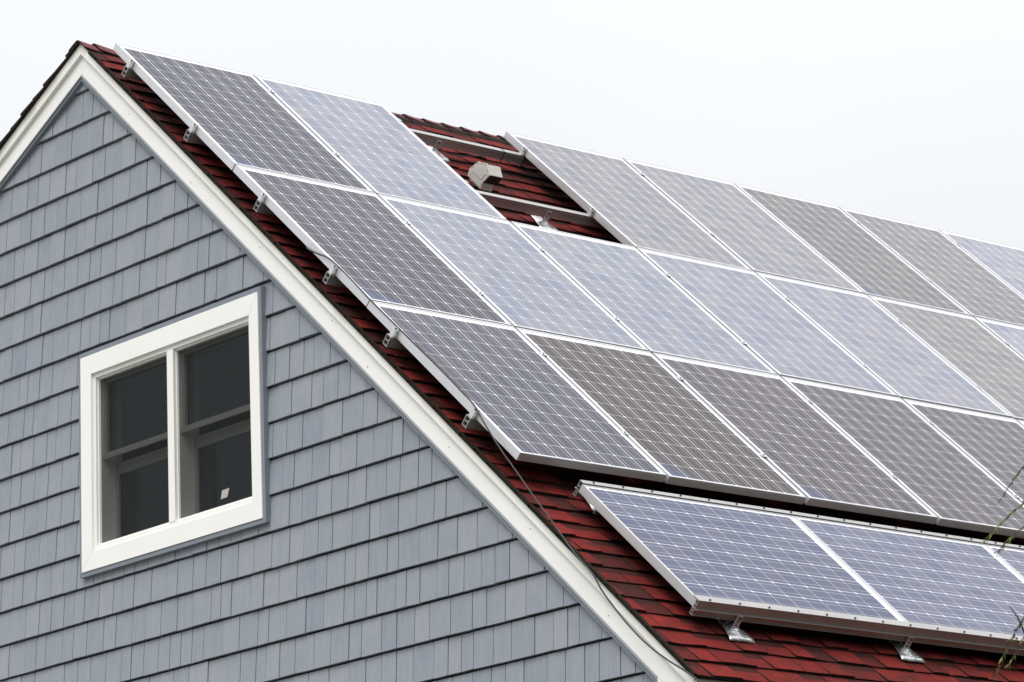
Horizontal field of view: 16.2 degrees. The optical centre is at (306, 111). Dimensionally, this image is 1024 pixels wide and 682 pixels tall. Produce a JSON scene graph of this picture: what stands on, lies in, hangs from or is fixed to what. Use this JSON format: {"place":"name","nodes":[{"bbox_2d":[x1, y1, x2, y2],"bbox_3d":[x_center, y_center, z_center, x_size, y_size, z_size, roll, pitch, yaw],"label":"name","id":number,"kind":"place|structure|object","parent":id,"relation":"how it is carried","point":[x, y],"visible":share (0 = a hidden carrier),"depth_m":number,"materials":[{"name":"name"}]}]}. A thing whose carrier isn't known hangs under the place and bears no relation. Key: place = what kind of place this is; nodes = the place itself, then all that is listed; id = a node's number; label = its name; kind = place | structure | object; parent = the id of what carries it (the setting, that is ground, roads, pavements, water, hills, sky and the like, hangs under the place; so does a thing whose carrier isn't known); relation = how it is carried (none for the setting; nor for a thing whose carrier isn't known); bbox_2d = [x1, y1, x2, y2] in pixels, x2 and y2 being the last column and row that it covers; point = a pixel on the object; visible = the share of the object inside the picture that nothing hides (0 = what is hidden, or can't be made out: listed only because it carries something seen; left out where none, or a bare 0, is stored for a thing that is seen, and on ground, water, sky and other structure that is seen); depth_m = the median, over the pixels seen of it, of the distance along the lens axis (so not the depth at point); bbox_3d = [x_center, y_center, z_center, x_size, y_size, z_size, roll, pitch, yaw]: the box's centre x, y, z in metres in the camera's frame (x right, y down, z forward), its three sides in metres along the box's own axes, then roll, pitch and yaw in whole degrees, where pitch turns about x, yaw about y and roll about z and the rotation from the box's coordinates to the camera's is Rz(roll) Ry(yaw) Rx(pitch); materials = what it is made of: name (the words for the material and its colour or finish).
{"place":"outdoors","nodes":[
{"label":"outdoors","id":0,"kind":"place"},
{"bbox_2d":[0,0,1023,247],"label":"sky","id":1,"kind":"structure","parent":0,"point":[912,111],"materials":[{"name":"white"}]},
{"label":"ground","id":2,"kind":"structure","parent":0,"visible":0},
{"bbox_2d":[0,40,1023,681],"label":"house","id":3,"kind":"structure","parent":2,"relation":"on","point":[238,442],"depth_m":20.32,"materials":[{"name":"paint"}]},
{"bbox_2d":[79,286,270,578],"bbox_3d":[-0.726,1.892,20.858,0.202,1.358,1.802,12,-24,-37],"label":"window","id":4,"kind":"structure","parent":3,"relation":"in","point":[174,425],"depth_m":20.79,"materials":[{"name":"white paint"}]},
{"bbox_2d":[428,140,449,161],"bbox_3d":[0.835,0.232,23.172,0.180,0.098,0.190,12,20,-37],"label":"rail bracket","id":5,"kind":"object","parent":3,"relation":"attached to","point":[439,154],"visible":0.64,"depth_m":23.16,"materials":[{"name":"grey metal"}]},
{"bbox_2d":[468,162,502,191],"bbox_3d":[1.147,0.404,22.953,0.125,0.167,0.199,12,20,-37],"label":"roof vent","id":6,"kind":"object","parent":3,"relation":"on","point":[484,176],"visible":1,"depth_m":22.91,"materials":[{"name":"paint"}]},
{"bbox_2d":[306,246,700,681],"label":"cable","id":7,"kind":"object","parent":3,"relation":"attached to","point":[545,512],"visible":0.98,"depth_m":18.30,"materials":[{"name":"black plastic"}]},
{"bbox_2d":[122,59,959,245],"bbox_3d":[2.234,0.469,24.254,8.547,0.118,0.044,12,20,-37],"label":"mounting rail","id":8,"kind":"object","parent":3,"relation":"attached to","point":[128,71],"visible":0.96,"depth_m":23.30,"materials":[{"name":"metal"}]},
{"bbox_2d":[425,143,548,177],"bbox_3d":[1.095,0.277,23.362,1.351,0.157,0.117,12,-24,-37],"label":"wire","id":9,"kind":"object","parent":8,"relation":"attached to","point":[492,155],"visible":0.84,"depth_m":23.48,"materials":[{"name":"black"}]},
{"bbox_2d":[531,211,558,230],"bbox_3d":[1.518,0.677,22.774,0.180,0.098,0.187,12,20,-37],"label":"rail bracket","id":10,"kind":"object","parent":3,"relation":"attached to","point":[542,222],"visible":0.96,"depth_m":22.76,"materials":[{"name":"grey metal"}]},
{"bbox_2d":[183,123,931,281],"bbox_3d":[2.631,0.851,23.634,8.552,0.118,0.044,12,20,-37],"label":"mounting rail","id":11,"kind":"object","parent":3,"relation":"attached to","point":[192,136],"visible":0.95,"depth_m":22.68,"materials":[{"name":"metal"}]},
{"bbox_2d":[113,43,373,192],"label":"solar panel","id":12,"kind":"object","parent":11,"relation":"attached to","point":[242,118],"visible":1,"depth_m":21.54,"materials":[{"name":"glass"}]},
{"bbox_2d":[253,74,506,219],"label":"solar panel","id":13,"kind":"object","parent":11,"relation":"attached to","point":[379,148],"visible":1,"depth_m":22.21,"materials":[{"name":"glass"}]},
{"bbox_2d":[504,131,751,270],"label":"solar panel","id":14,"kind":"object","parent":11,"relation":"attached to","point":[631,205],"visible":1,"depth_m":23.48,"materials":[{"name":"glass"}]},
{"bbox_2d":[622,158,863,293],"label":"solar panel","id":15,"kind":"object","parent":11,"relation":"attached to","point":[744,228],"visible":1,"depth_m":24.14,"materials":[{"name":"glass"}]},
{"bbox_2d":[733,182,969,315],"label":"solar panel","id":16,"kind":"object","parent":11,"relation":"attached to","point":[865,261],"visible":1,"depth_m":24.79,"materials":[{"name":"glass"}]},
{"bbox_2d":[838,206,1023,326],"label":"solar panel","id":17,"kind":"object","parent":11,"relation":"attached to","point":[959,276],"visible":1,"depth_m":25.48,"materials":[{"name":"glass"}]},
{"bbox_2d":[938,229,1023,296],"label":"solar panel","id":18,"kind":"object","parent":11,"relation":"attached to","point":[1003,262],"visible":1,"depth_m":26.32,"materials":[{"name":"glass"}]},
{"bbox_2d":[585,499,600,514],"bbox_3d":[1.513,2.021,18.591,0.180,0.061,0.186,12,20,-37],"label":"rail bracket","id":19,"kind":"object","parent":3,"relation":"attached to","point":[595,512],"visible":0.02,"depth_m":18.51,"materials":[{"name":"grey metal"}]},
{"bbox_2d":[572,480,1023,549],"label":"clamping rail","id":20,"kind":"object","parent":19,"relation":"attached to","point":[576,493],"visible":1,"depth_m":19.31,"materials":[{"name":"metal"}]},
{"bbox_2d":[253,193,1008,344],"bbox_3d":[2.631,1.154,22.675,7.478,0.118,0.044,12,20,-37],"label":"mounting rail","id":21,"kind":"object","parent":3,"relation":"attached to","point":[260,206],"visible":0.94,"depth_m":20.44,"materials":[{"name":"metal"}]},
{"bbox_2d":[233,164,511,325],"bbox_3d":[0.365,0.774,20.424,1.047,0.046,1.555,12,20,-37],"label":"solar panel","id":22,"kind":"object","parent":21,"relation":"attached to","point":[374,246],"visible":1,"depth_m":20.37,"materials":[{"name":"glass"}]},
{"bbox_2d":[322,265,980,388],"bbox_3d":[3.028,1.536,22.054,7.485,0.118,0.044,12,20,-37],"label":"mounting rail","id":23,"kind":"object","parent":3,"relation":"attached to","point":[331,278],"visible":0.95,"depth_m":19.81,"materials":[{"name":"metal"}]},
{"bbox_2d":[377,194,648,350],"bbox_3d":[1.192,0.957,21.070,1.047,0.048,1.555,12,20,-37],"label":"solar panel","id":24,"kind":"object","parent":23,"relation":"attached to","point":[514,275],"visible":1,"depth_m":21.03,"materials":[{"name":"glass"}]},
{"bbox_2d":[510,221,776,374],"bbox_3d":[2.019,1.141,21.717,1.047,0.047,1.555,13,20,-37],"label":"solar panel","id":25,"kind":"object","parent":23,"relation":"attached to","point":[647,303],"visible":1,"depth_m":21.68,"materials":[{"name":"glass"}]},
{"bbox_2d":[636,247,897,396],"bbox_3d":[2.848,1.323,22.363,1.047,0.047,1.555,12,20,-37],"label":"solar panel","id":26,"kind":"object","parent":23,"relation":"attached to","point":[775,330],"visible":1,"depth_m":22.32,"materials":[{"name":"glass"}]},
{"bbox_2d":[755,272,1011,417],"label":"solar panel","id":27,"kind":"object","parent":23,"relation":"attached to","point":[900,360],"visible":1,"depth_m":22.97,"materials":[{"name":"glass"}]},
{"bbox_2d":[867,295,1023,420],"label":"solar panel","id":28,"kind":"object","parent":23,"relation":"attached to","point":[974,351],"visible":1,"depth_m":23.75,"materials":[{"name":"glass"}]},
{"bbox_2d":[973,317,1023,357],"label":"solar panel","id":29,"kind":"object","parent":23,"relation":"attached to","point":[1012,335],"visible":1,"depth_m":24.53,"materials":[{"name":"glass"}]},
{"bbox_2d":[383,327,933,424],"bbox_3d":[2.937,1.756,21.224,6.425,0.118,0.044,12,20,-37],"label":"mounting rail","id":30,"kind":"object","parent":3,"relation":"attached to","point":[391,340],"visible":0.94,"depth_m":19.30,"materials":[{"name":"metal"}]},
{"bbox_2d":[717,616,754,642],"bbox_3d":[2.128,2.539,17.804,0.180,0.096,0.189,12,20,-37],"label":"rail bracket","id":31,"kind":"object","parent":3,"relation":"attached to","point":[735,632],"visible":1,"depth_m":17.79,"materials":[{"name":"grey metal"}]},
{"bbox_2d":[462,407,1018,498],"bbox_3d":[3.335,2.138,20.607,6.424,0.118,0.044,12,20,-37],"label":"mounting rail","id":32,"kind":"object","parent":3,"relation":"attached to","point":[470,421],"visible":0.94,"depth_m":18.68,"materials":[{"name":"metal"}]},
{"bbox_2d":[367,301,666,481],"bbox_3d":[1.115,1.496,19.258,1.047,0.046,1.555,12,20,-37],"label":"solar panel","id":33,"kind":"object","parent":32,"relation":"attached to","point":[526,397],"visible":1,"depth_m":19.17,"materials":[{"name":"glass"}]},
{"bbox_2d":[515,327,806,503],"bbox_3d":[1.944,1.682,19.902,1.047,0.048,1.555,13,20,-37],"label":"solar panel","id":34,"kind":"object","parent":32,"relation":"attached to","point":[673,426],"visible":1,"depth_m":19.83,"materials":[{"name":"glass"}]},
{"bbox_2d":[652,353,937,523],"bbox_3d":[2.775,1.865,20.545,1.047,0.048,1.555,12,20,-37],"label":"solar panel","id":35,"kind":"object","parent":32,"relation":"attached to","point":[814,455],"visible":1,"depth_m":20.48,"materials":[{"name":"glass"}]},
{"bbox_2d":[781,376,1023,537],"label":"solar panel","id":36,"kind":"object","parent":32,"relation":"attached to","point":[941,477],"visible":1,"depth_m":21.16,"materials":[{"name":"glass"}]},
{"bbox_2d":[902,399,1023,502],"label":"solar panel","id":37,"kind":"object","parent":32,"relation":"attached to","point":[992,446],"visible":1,"depth_m":22.02,"materials":[{"name":"glass"}]},
{"bbox_2d":[689,594,1023,655],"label":"clamping rail","id":38,"kind":"object","parent":3,"relation":"attached to","point":[792,617],"visible":0.97,"depth_m":18.29,"materials":[{"name":"metal"}]},
{"bbox_2d":[579,484,904,620],"bbox_3d":[2.257,2.303,18.481,1.555,0.046,1.047,12,20,-37],"label":"solar panel","id":39,"kind":"object","parent":38,"relation":"attached to","point":[686,549],"visible":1,"depth_m":18.44,"materials":[{"name":"glass"}]},
{"bbox_2d":[794,516,1023,635],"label":"solar panel","id":40,"kind":"object","parent":38,"relation":"attached to","point":[921,578],"visible":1,"depth_m":19.38,"materials":[{"name":"glass"}]},
{"bbox_2d":[986,544,1023,577],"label":"solar panel","id":41,"kind":"object","parent":38,"relation":"attached to","point":[1013,558],"visible":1,"depth_m":20.27,"materials":[{"name":"glass"}]},
{"bbox_2d":[888,637,924,662],"bbox_3d":[3.103,2.754,18.565,0.180,0.094,0.189,12,20,-37],"label":"rail bracket","id":42,"kind":"object","parent":3,"relation":"attached to","point":[905,652],"visible":1,"depth_m":18.55,"materials":[{"name":"grey metal"}]},
{"bbox_2d":[982,465,1023,678],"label":"tree","id":43,"kind":"object","parent":2,"relation":"on","point":[998,551],"visible":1,"depth_m":11.00,"materials":[{"name":"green plant"}]}
]}

